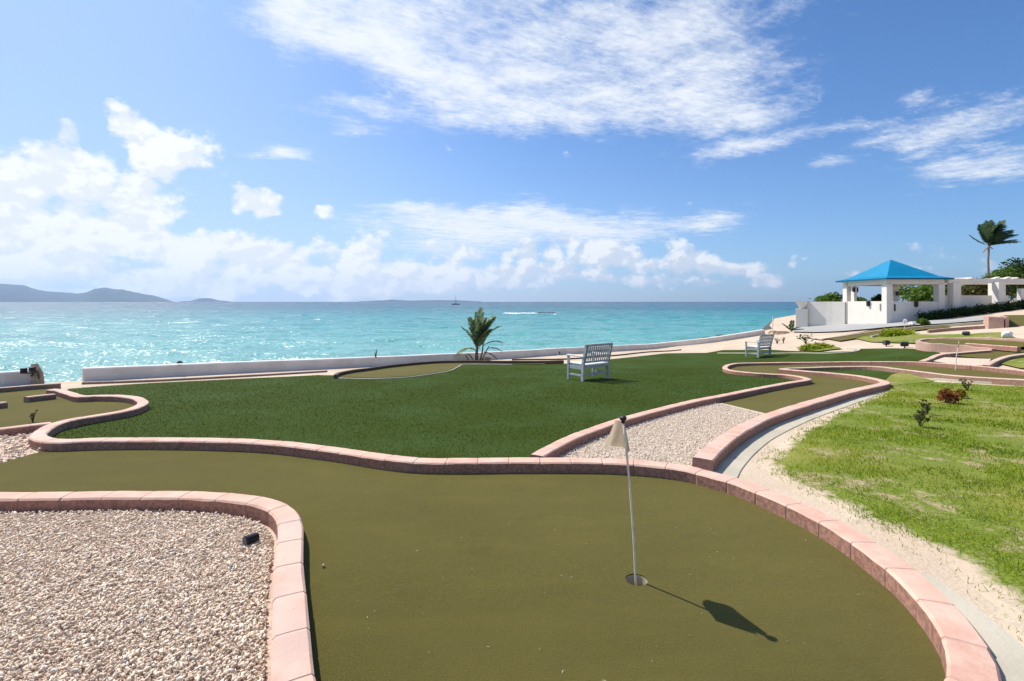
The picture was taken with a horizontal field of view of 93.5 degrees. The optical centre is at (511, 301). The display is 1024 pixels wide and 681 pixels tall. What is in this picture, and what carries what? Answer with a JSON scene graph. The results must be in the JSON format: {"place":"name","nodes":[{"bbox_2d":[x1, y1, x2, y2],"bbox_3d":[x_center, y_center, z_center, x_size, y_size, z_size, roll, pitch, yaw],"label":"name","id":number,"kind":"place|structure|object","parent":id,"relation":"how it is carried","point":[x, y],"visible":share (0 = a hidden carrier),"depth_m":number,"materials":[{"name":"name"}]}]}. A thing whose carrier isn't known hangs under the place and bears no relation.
{"place":"outdoors","nodes":[
{"label":"outdoors","id":0,"kind":"place"},
{"bbox_2d":[0,284,172,301],"bbox_3d":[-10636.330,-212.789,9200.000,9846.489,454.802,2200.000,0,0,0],"label":"hills","id":1,"kind":"structure","parent":0,"point":[15,293],"depth_m":8507.44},
{"bbox_2d":[0,508,276,680],"bbox_3d":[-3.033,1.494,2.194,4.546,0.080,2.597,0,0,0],"label":"coral gravel","id":2,"kind":"structure","parent":0,"point":[38,559],"depth_m":2.44,"materials":[{"name":"beige gravel"}]},
{"bbox_2d":[242,532,259,545],"bbox_3d":[-1.618,1.498,2.984,0.059,0.115,0.086,0,0,32],"label":"garden spotlight","id":3,"kind":"object","parent":2,"relation":"on","point":[250,538],"visible":0.94,"depth_m":2.96,"materials":[{"name":"black plastic"}]},
{"bbox_2d":[180,298,229,301],"bbox_3d":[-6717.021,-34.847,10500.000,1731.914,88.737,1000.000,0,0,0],"label":"hills","id":4,"kind":"structure","parent":0,"point":[205,300],"depth_m":10165.64,"materials":[{"name":"blue"}]},
{"bbox_2d":[0,302,799,382],"bbox_3d":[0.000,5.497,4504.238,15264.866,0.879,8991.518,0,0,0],"label":"sea","id":5,"kind":"structure","parent":0,"point":[62,341],"depth_m":98.77,"materials":[{"name":"liquid"}]},
{"bbox_2d":[358,299,480,301],"bbox_3d":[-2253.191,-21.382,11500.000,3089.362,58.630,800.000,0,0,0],"label":"hills","id":6,"kind":"structure","parent":0,"point":[391,300],"depth_m":11200.68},
{"bbox_2d":[0,300,1023,615],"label":"ground","id":7,"kind":"structure","parent":0,"point":[944,572],"depth_m":13.02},
{"bbox_2d":[0,402,7,408],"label":"barrier","id":8,"kind":"object","parent":7,"relation":"on","point":[3,404],"visible":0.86,"depth_m":8.01,"materials":[{"name":"pink brick"}]},
{"bbox_2d":[0,370,31,385],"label":"sea wall","id":9,"kind":"structure","parent":7,"relation":"on","point":[10,378],"depth_m":11.44,"materials":[{"name":"paint"}]},
{"bbox_2d":[20,367,35,373],"bbox_3d":[-11.553,1.638,11.487,0.293,0.150,0.125,0,0,-3],"label":"flood lamp","id":10,"kind":"object","parent":9,"relation":"on","point":[31,370],"visible":1,"depth_m":11.45,"materials":[{"name":"black plastic"}]},
{"bbox_2d":[0,432,41,462],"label":"coral gravel","id":11,"kind":"structure","parent":7,"relation":"on","point":[15,445],"depth_m":5.33,"materials":[{"name":"beige gravel"}]},
{"bbox_2d":[0,422,50,435],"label":"kerb","id":12,"kind":"structure","parent":7,"relation":"on","point":[19,429],"depth_m":6.06,"materials":[{"name":"pink stone"}]},
{"bbox_2d":[0,383,60,392],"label":"kerb","id":13,"kind":"structure","parent":7,"relation":"on","point":[32,387],"depth_m":10.39,"materials":[{"name":"pink stone"}]},
{"bbox_2d":[30,363,44,383],"bbox_3d":[-11.586,1.763,11.756,0.410,0.490,0.139,0,0,0],"label":"rock","id":14,"kind":"object","parent":7,"relation":"on","point":[37,376],"visible":0.84,"depth_m":11.73,"materials":[{"name":"grey stone"}]},
{"bbox_2d":[24,394,55,401],"bbox_3d":[-8.680,1.797,8.855,0.121,0.173,0.429,0,0,15],"label":"barrier","id":15,"kind":"object","parent":7,"relation":"on","point":[43,397],"visible":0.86,"depth_m":8.81,"materials":[{"name":"pink stone"}]},
{"bbox_2d":[0,383,134,427],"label":"putting green","id":16,"kind":"object","parent":7,"relation":"on","point":[18,411],"visible":0.54,"depth_m":7.99,"materials":[{"name":"green carpet"}]},
{"bbox_2d":[29,410,38,421],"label":"plant","id":17,"kind":"object","parent":16,"relation":"on","point":[32,415],"visible":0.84,"depth_m":6.85,"materials":[{"name":"green plant"}]},
{"bbox_2d":[0,491,315,680],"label":"kerb","id":18,"kind":"structure","parent":7,"relation":"on","point":[291,654],"depth_m":3.23,"materials":[{"name":"pink stone"}]},
{"bbox_2d":[82,370,326,384],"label":"kerb","id":19,"kind":"structure","parent":7,"relation":"on","point":[177,379],"depth_m":12.72,"materials":[{"name":"pink brick"}]},
{"bbox_2d":[82,329,764,381],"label":"sea wall","id":20,"kind":"structure","parent":7,"relation":"on","point":[133,372],"depth_m":15.93,"materials":[{"name":"paint"}]},
{"bbox_2d":[338,364,511,378],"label":"kerb","id":21,"kind":"structure","parent":7,"relation":"on","point":[425,374],"depth_m":13.47,"materials":[{"name":"concrete"}]},
{"bbox_2d":[339,363,544,377],"bbox_3d":[-2.500,2.188,16.276,3.516,0.319,8.126,0,0,42],"label":"putting green","id":22,"kind":"object","parent":7,"relation":"on","point":[412,370],"visible":0.86,"depth_m":15.00,"materials":[{"name":"green carpet"}]},
{"bbox_2d":[333,360,563,378],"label":"kerb","id":23,"kind":"structure","parent":7,"relation":"on","point":[336,375],"depth_m":17.95,"materials":[{"name":"beige concrete"}]},
{"bbox_2d":[0,449,944,680],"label":"putting green","id":24,"kind":"object","parent":7,"relation":"on","point":[786,610],"visible":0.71,"depth_m":2.63,"materials":[{"name":"green carpet"}]},
{"bbox_2d":[625,575,647,585],"bbox_3d":[0.672,1.547,2.600,0.118,0.076,0.118,0,0,0],"label":"hole cup","id":25,"kind":"object","parent":24,"relation":"in","point":[641,580],"visible":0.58,"depth_m":2.65,"materials":[{"name":"beige plastic"}]},
{"bbox_2d":[602,415,636,585],"bbox_3d":[0.596,1.108,2.678,0.164,0.985,0.195,0,0,0],"label":"flagstick","id":26,"kind":"object","parent":25,"relation":"in","point":[617,437],"visible":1,"depth_m":2.62,"materials":[{"name":"beige fabric"}]},
{"bbox_2d":[455,307,502,360],"bbox_3d":[-1.308,1.354,19.331,2.059,2.279,1.077,0,0,0],"label":"young palm","id":27,"kind":"object","parent":7,"relation":"on","point":[480,331],"visible":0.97,"depth_m":19.30,"materials":[{"name":"green plant"}]},
{"bbox_2d":[52,348,938,457],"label":"artificial turf","id":28,"kind":"structure","parent":7,"relation":"on","point":[710,361],"depth_m":8.75,"materials":[{"name":"green plastic"}]},
{"bbox_2d":[566,342,612,380],"bbox_3d":[2.022,1.541,12.515,1.000,0.947,0.732,0,0,-37],"label":"garden bench","id":29,"kind":"object","parent":28,"relation":"on","point":[585,362],"visible":1,"depth_m":12.34,"materials":[{"name":"white paint"}]},
{"bbox_2d":[744,334,773,357],"bbox_3d":[10.405,1.841,20.238,1.000,0.947,0.732,0,0,-34],"label":"garden bench","id":30,"kind":"object","parent":28,"relation":"on","point":[758,347],"visible":1,"depth_m":20.08,"materials":[{"name":"white paint"}]},
{"bbox_2d":[28,389,1001,680],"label":"kerb","id":31,"kind":"structure","parent":7,"relation":"on","point":[960,645],"depth_m":4.25,"materials":[{"name":"pink stone"}]},
{"bbox_2d":[512,349,680,359],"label":"kerb","id":32,"kind":"structure","parent":7,"relation":"on","point":[597,357],"depth_m":22.87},
{"bbox_2d":[530,361,1023,457],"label":"kerb","id":33,"kind":"structure","parent":7,"relation":"on","point":[557,448],"depth_m":9.08,"materials":[{"name":"pink stone"}]},
{"bbox_2d":[768,331,789,334],"bbox_3d":[17.707,2.091,31.880,1.424,0.304,1.403,0,0,0],"label":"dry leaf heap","id":34,"kind":"object","parent":7,"relation":"on","point":[777,332],"visible":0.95,"depth_m":31.60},
{"bbox_2d":[781,320,799,330],"bbox_3d":[18.909,1.630,32.451,1.419,0.775,0.792,0,0,0],"label":"palm","id":35,"kind":"object","parent":7,"relation":"on","point":[790,328],"visible":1,"depth_m":32.52,"materials":[{"name":"green plant"}]},
{"bbox_2d":[692,369,890,471],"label":"kerb","id":36,"kind":"structure","parent":7,"relation":"on","point":[713,455],"depth_m":6.79,"materials":[{"name":"pink brick"}]},
{"bbox_2d":[728,348,859,353],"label":"kerb","id":37,"kind":"structure","parent":7,"relation":"on","point":[857,350],"depth_m":19.37,"materials":[{"name":"concrete"}]},
{"bbox_2d":[796,309,808,326],"bbox_3d":[20.987,1.345,34.780,0.800,1.650,0.660,0,0,40],"label":"pedestal","id":38,"kind":"object","parent":7,"relation":"on","point":[801,317],"visible":0.62,"depth_m":34.51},
{"bbox_2d":[795,301,809,308],"bbox_3d":[20.987,0.239,34.780,0.840,0.560,0.720,0,0,40],"label":"planter","id":39,"kind":"object","parent":38,"relation":"on","point":[801,304],"visible":1,"depth_m":34.58,"materials":[{"name":"white concrete"}]},
{"bbox_2d":[796,334,816,343],"bbox_3d":[14.294,1.811,23.401,0.735,0.547,0.723,0,0,-25],"label":"plant","id":40,"kind":"object","parent":7,"relation":"on","point":[804,339],"visible":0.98,"depth_m":23.44,"materials":[{"name":"green plant"}]},
{"bbox_2d":[805,302,846,325],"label":"garden wall","id":41,"kind":"structure","parent":7,"relation":"on","point":[826,313],"depth_m":33.54,"materials":[{"name":"white paint"}]},
{"bbox_2d":[809,291,842,301],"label":"bush","id":42,"kind":"object","parent":7,"relation":"on","point":[830,297],"visible":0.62,"depth_m":43.28,"materials":[{"name":"green plant"}]},
{"bbox_2d":[819,370,896,379],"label":"artificial turf","id":43,"kind":"structure","parent":7,"relation":"on","point":[883,375],"depth_m":13.60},
{"bbox_2d":[857,296,866,300],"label":"bush","id":44,"kind":"object","parent":7,"relation":"on","point":[861,299],"visible":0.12,"depth_m":45.60,"materials":[{"name":"green plant"}]},
{"bbox_2d":[822,328,907,339],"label":"kerb","id":45,"kind":"structure","parent":7,"relation":"on","point":[853,334],"depth_m":24.54,"materials":[{"name":"pink stone"}]},
{"bbox_2d":[720,365,1023,412],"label":"putting green","id":46,"kind":"object","parent":7,"relation":"on","point":[818,387],"visible":0.61,"depth_m":10.99,"materials":[{"name":"green carpet"}]},
{"bbox_2d":[955,342,959,369],"bbox_3d":[11.560,1.408,12.472,0.120,0.747,0.063,0,0,0],"label":"flagstick","id":47,"kind":"object","parent":46,"relation":"on","point":[956,355],"visible":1,"depth_m":12.48,"materials":[{"name":"white metal"}]},
{"bbox_2d":[882,340,889,345],"bbox_3d":[14.832,1.704,19.068,0.267,0.356,0.184,0,0,-20],"label":"garden spotlight","id":48,"kind":"object","parent":7,"relation":"on","point":[886,342],"visible":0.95,"depth_m":19.01,"materials":[{"name":"black plastic"}]},
{"bbox_2d":[829,326,949,340],"bbox_3d":[18.499,1.524,24.309,6.270,0.697,3.487,0,0,0],"label":"putting green","id":49,"kind":"object","parent":7,"relation":"on","point":[852,336],"visible":0.69,"depth_m":23.90,"materials":[{"name":"green fabric"}]},
{"bbox_2d":[836,260,953,323],"bbox_3d":[24.336,-0.421,30.930,4.077,4.560,4.480,0,0,0],"label":"gazebo","id":50,"kind":"object","parent":7,"relation":"on","point":[890,277],"visible":0.91,"depth_m":29.46,"materials":[{"name":"white paint"}]},
{"bbox_2d":[777,366,1023,385],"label":"kerb","id":51,"kind":"structure","parent":7,"relation":"on","point":[1000,381],"depth_m":12.27,"materials":[{"name":"pink stone"}]},
{"bbox_2d":[900,342,908,347],"bbox_3d":[14.674,1.665,17.990,0.255,0.341,0.176,0,0,40],"label":"garden spotlight","id":52,"kind":"object","parent":7,"relation":"on","point":[904,344],"visible":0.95,"depth_m":17.94,"materials":[{"name":"black plastic"}]},
{"bbox_2d":[886,373,933,385],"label":"lawn","id":53,"kind":"structure","parent":7,"relation":"on","point":[899,378],"depth_m":11.89,"materials":[{"name":"green plant"}]},
{"bbox_2d":[899,285,932,300],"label":"bush","id":54,"kind":"object","parent":7,"relation":"on","point":[922,293],"visible":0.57,"depth_m":43.18,"materials":[{"name":"green plant"}]},
{"bbox_2d":[915,318,930,325],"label":"hedge bush","id":55,"kind":"object","parent":7,"relation":"on","point":[923,321],"visible":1,"depth_m":24.92,"materials":[{"name":"green plant"}]},
{"bbox_2d":[909,321,982,327],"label":"kerb","id":56,"kind":"structure","parent":7,"relation":"on","point":[966,324],"depth_m":23.38,"materials":[{"name":"stone"}]},
{"bbox_2d":[932,284,964,294],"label":"bush","id":57,"kind":"object","parent":7,"relation":"on","point":[946,289],"visible":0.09,"depth_m":41.61,"materials":[{"name":"green plant"}]},
{"bbox_2d":[918,350,991,361],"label":"kerb","id":58,"kind":"structure","parent":7,"relation":"on","point":[934,357],"depth_m":14.53,"materials":[{"name":"pink brick"}]},
{"bbox_2d":[927,325,984,332],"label":"kerb","id":59,"kind":"structure","parent":7,"relation":"on","point":[955,329],"depth_m":21.56,"materials":[{"name":"pink stone"}]},
{"bbox_2d":[914,299,1023,319],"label":"hedge","id":60,"kind":"object","parent":7,"relation":"on","point":[995,307],"visible":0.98,"depth_m":28.34,"materials":[{"name":"green plant"}]},
{"bbox_2d":[915,337,1023,352],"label":"raised green","id":61,"kind":"object","parent":7,"relation":"on","point":[940,345],"visible":0.95,"depth_m":15.66,"materials":[{"name":"stone"}]},
{"bbox_2d":[945,295,1008,316],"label":"garden wall","id":62,"kind":"structure","parent":7,"relation":"on","point":[970,300],"depth_m":29.36,"materials":[{"name":"white paint"}]},
{"bbox_2d":[944,277,1023,315],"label":"pergola","id":63,"kind":"object","parent":7,"relation":"on","point":[997,288],"visible":0.72,"depth_m":28.98,"materials":[{"name":"white paint"}]},
{"bbox_2d":[961,276,1014,299],"bbox_3d":[37.111,-0.852,37.968,3.391,2.373,3.093,0,0,-25],"label":"tree","id":64,"kind":"object","parent":7,"relation":"on","point":[974,289],"visible":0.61,"depth_m":37.63,"materials":[{"name":"green plant"}]},
{"bbox_2d":[952,348,1023,358],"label":"putting green","id":65,"kind":"object","parent":7,"relation":"on","point":[995,354],"visible":0.73,"depth_m":14.02,"materials":[{"name":"green fabric"}]},
{"bbox_2d":[969,220,1019,278],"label":"tall palm","id":66,"kind":"object","parent":7,"relation":"on","point":[990,233],"visible":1,"depth_m":41.80,"materials":[{"name":"green plant"}]},
{"bbox_2d":[982,353,1023,366],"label":"kerb","id":67,"kind":"structure","parent":7,"relation":"on","point":[996,362],"depth_m":12.78,"materials":[{"name":"pink brick"}]},
{"bbox_2d":[983,315,1023,328],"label":"ramp block","id":68,"kind":"structure","parent":7,"relation":"on","point":[994,322],"depth_m":20.73,"materials":[{"name":"pink stone"}]},
{"bbox_2d":[985,266,1023,299],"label":"tree","id":69,"kind":"object","parent":7,"relation":"on","point":[1007,273],"visible":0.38,"depth_m":45.46,"materials":[{"name":"green plant"}]},
{"bbox_2d":[999,257,1023,286],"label":"tree","id":70,"kind":"object","parent":7,"relation":"on","point":[1018,264],"visible":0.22,"depth_m":46.21,"materials":[{"name":"green plant"}]},
{"bbox_2d":[1017,289,1023,308],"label":"garden wall","id":71,"kind":"structure","parent":7,"relation":"on","point":[1020,294],"depth_m":28.79,"materials":[{"name":"white paint"}]},
{"bbox_2d":[0,0,1023,301],"label":"sky","id":72,"kind":"structure","parent":0,"point":[172,150],"materials":[{"name":"blue"}]},
{"bbox_2d":[559,402,764,465],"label":"white gravel","id":73,"kind":"structure","parent":0,"point":[703,417],"depth_m":6.00,"materials":[{"name":"white gravel"}]},
{"bbox_2d":[762,319,773,329],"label":"shore bank","id":74,"kind":"structure","parent":0,"point":[767,327],"depth_m":43.85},
{"bbox_2d":[714,390,887,477],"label":"path","id":75,"kind":"structure","parent":0,"point":[734,462],"depth_m":5.95,"materials":[{"name":"concrete"}]},
{"bbox_2d":[797,346,839,350],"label":"lawn","id":76,"kind":"structure","parent":0,"point":[798,348],"depth_m":20.16,"materials":[{"name":"green plant"}]},
{"bbox_2d":[799,341,834,350],"bbox_3d":[13.228,1.986,20.718,1.454,0.534,1.019,0,0,0],"label":"bush","id":77,"kind":"object","parent":76,"relation":"on","point":[811,347],"depth_m":20.62,"materials":[{"name":"green plant"}]},
{"bbox_2d":[871,294,881,300],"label":"bush","id":78,"kind":"object","parent":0,"point":[878,297],"visible":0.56,"depth_m":32.17,"materials":[{"name":"green plant"}]},
{"bbox_2d":[750,382,1023,646],"bbox_3d":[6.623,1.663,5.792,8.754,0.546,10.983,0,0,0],"label":"lawn","id":79,"kind":"structure","parent":0,"point":[965,560],"depth_m":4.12,"materials":[{"name":"green plant"}]},
{"bbox_2d":[913,408,933,426],"bbox_3d":[5.467,1.564,6.435,0.219,0.317,0.194,0,0,-21],"label":"plant","id":80,"kind":"object","parent":79,"relation":"on","point":[920,417],"visible":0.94,"depth_m":6.41,"materials":[{"name":"green plant"}]},
{"bbox_2d":[918,399,931,414],"bbox_3d":[6.334,1.633,7.372,0.144,0.278,0.214,0,0,0],"label":"plant","id":81,"kind":"object","parent":79,"relation":"on","point":[926,406],"visible":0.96,"depth_m":7.35,"materials":[{"name":"green plant"}]},
{"bbox_2d":[934,387,961,402],"bbox_3d":[7.694,1.665,8.483,0.389,0.384,0.389,0,0,0],"label":"shrub","id":82,"kind":"object","parent":79,"relation":"on","point":[947,395],"visible":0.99,"depth_m":8.43,"materials":[{"name":"red plant"}]},
{"bbox_2d":[953,388,968,397],"bbox_3d":[8.461,1.758,9.130,0.333,0.265,0.309,0,0,0],"label":"shrub","id":83,"kind":"object","parent":79,"relation":"on","point":[962,392],"visible":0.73,"depth_m":9.07,"materials":[{"name":"green plant"}]},
{"bbox_2d":[960,379,973,390],"bbox_3d":[9.456,1.758,10.018,0.275,0.276,0.152,0,0,-19],"label":"plant","id":84,"kind":"object","parent":79,"relation":"on","point":[965,384],"visible":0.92,"depth_m":10.00,"materials":[{"name":"green plant"}]},
{"bbox_2d":[793,317,982,331],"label":"path","id":85,"kind":"structure","parent":0,"point":[836,327],"depth_m":28.59,"materials":[{"name":"white concrete"}]},
{"bbox_2d":[856,332,1014,342],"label":"lawn","id":86,"kind":"structure","parent":0,"point":[911,338],"depth_m":20.09,"materials":[{"name":"green plant"}]},
{"bbox_2d":[878,327,918,336],"bbox_3d":[17.733,1.502,22.248,1.531,0.699,1.267,0,0,0],"label":"bush","id":87,"kind":"object","parent":86,"relation":"on","point":[890,332],"depth_m":21.97,"materials":[{"name":"green plant"}]},
{"bbox_2d":[962,331,969,334],"bbox_3d":[18.033,1.327,19.114,0.160,0.310,0.232,0,0,0],"label":"garden spotlight","id":88,"kind":"object","parent":86,"relation":"on","point":[965,332],"visible":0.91,"depth_m":19.05,"materials":[{"name":"black plastic"}]},
{"bbox_2d":[1001,331,1012,337],"bbox_3d":[17.672,1.198,17.182,0.336,0.308,0.286,0,0,27],"label":"rock","id":89,"kind":"object","parent":86,"relation":"on","point":[1006,334],"visible":0.89,"depth_m":17.11,"materials":[{"name":"white stone"}]},
{"bbox_2d":[934,357,990,365],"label":"gravel ground","id":90,"kind":"structure","parent":0,"point":[969,361],"depth_m":13.50,"materials":[{"name":"beige gravel"}]},
{"bbox_2d":[933,378,991,383],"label":"path","id":91,"kind":"structure","parent":0,"point":[960,381],"depth_m":11.16,"materials":[{"name":"concrete"}]},
{"bbox_2d":[921,574,1023,680],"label":"path","id":92,"kind":"structure","parent":0,"point":[1006,649],"depth_m":2.05,"materials":[{"name":"concrete"}]},
{"bbox_2d":[1001,357,1023,367],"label":"lawn","id":93,"kind":"structure","parent":0,"point":[1018,362],"depth_m":12.51,"materials":[{"name":"green plant"}]}
]}

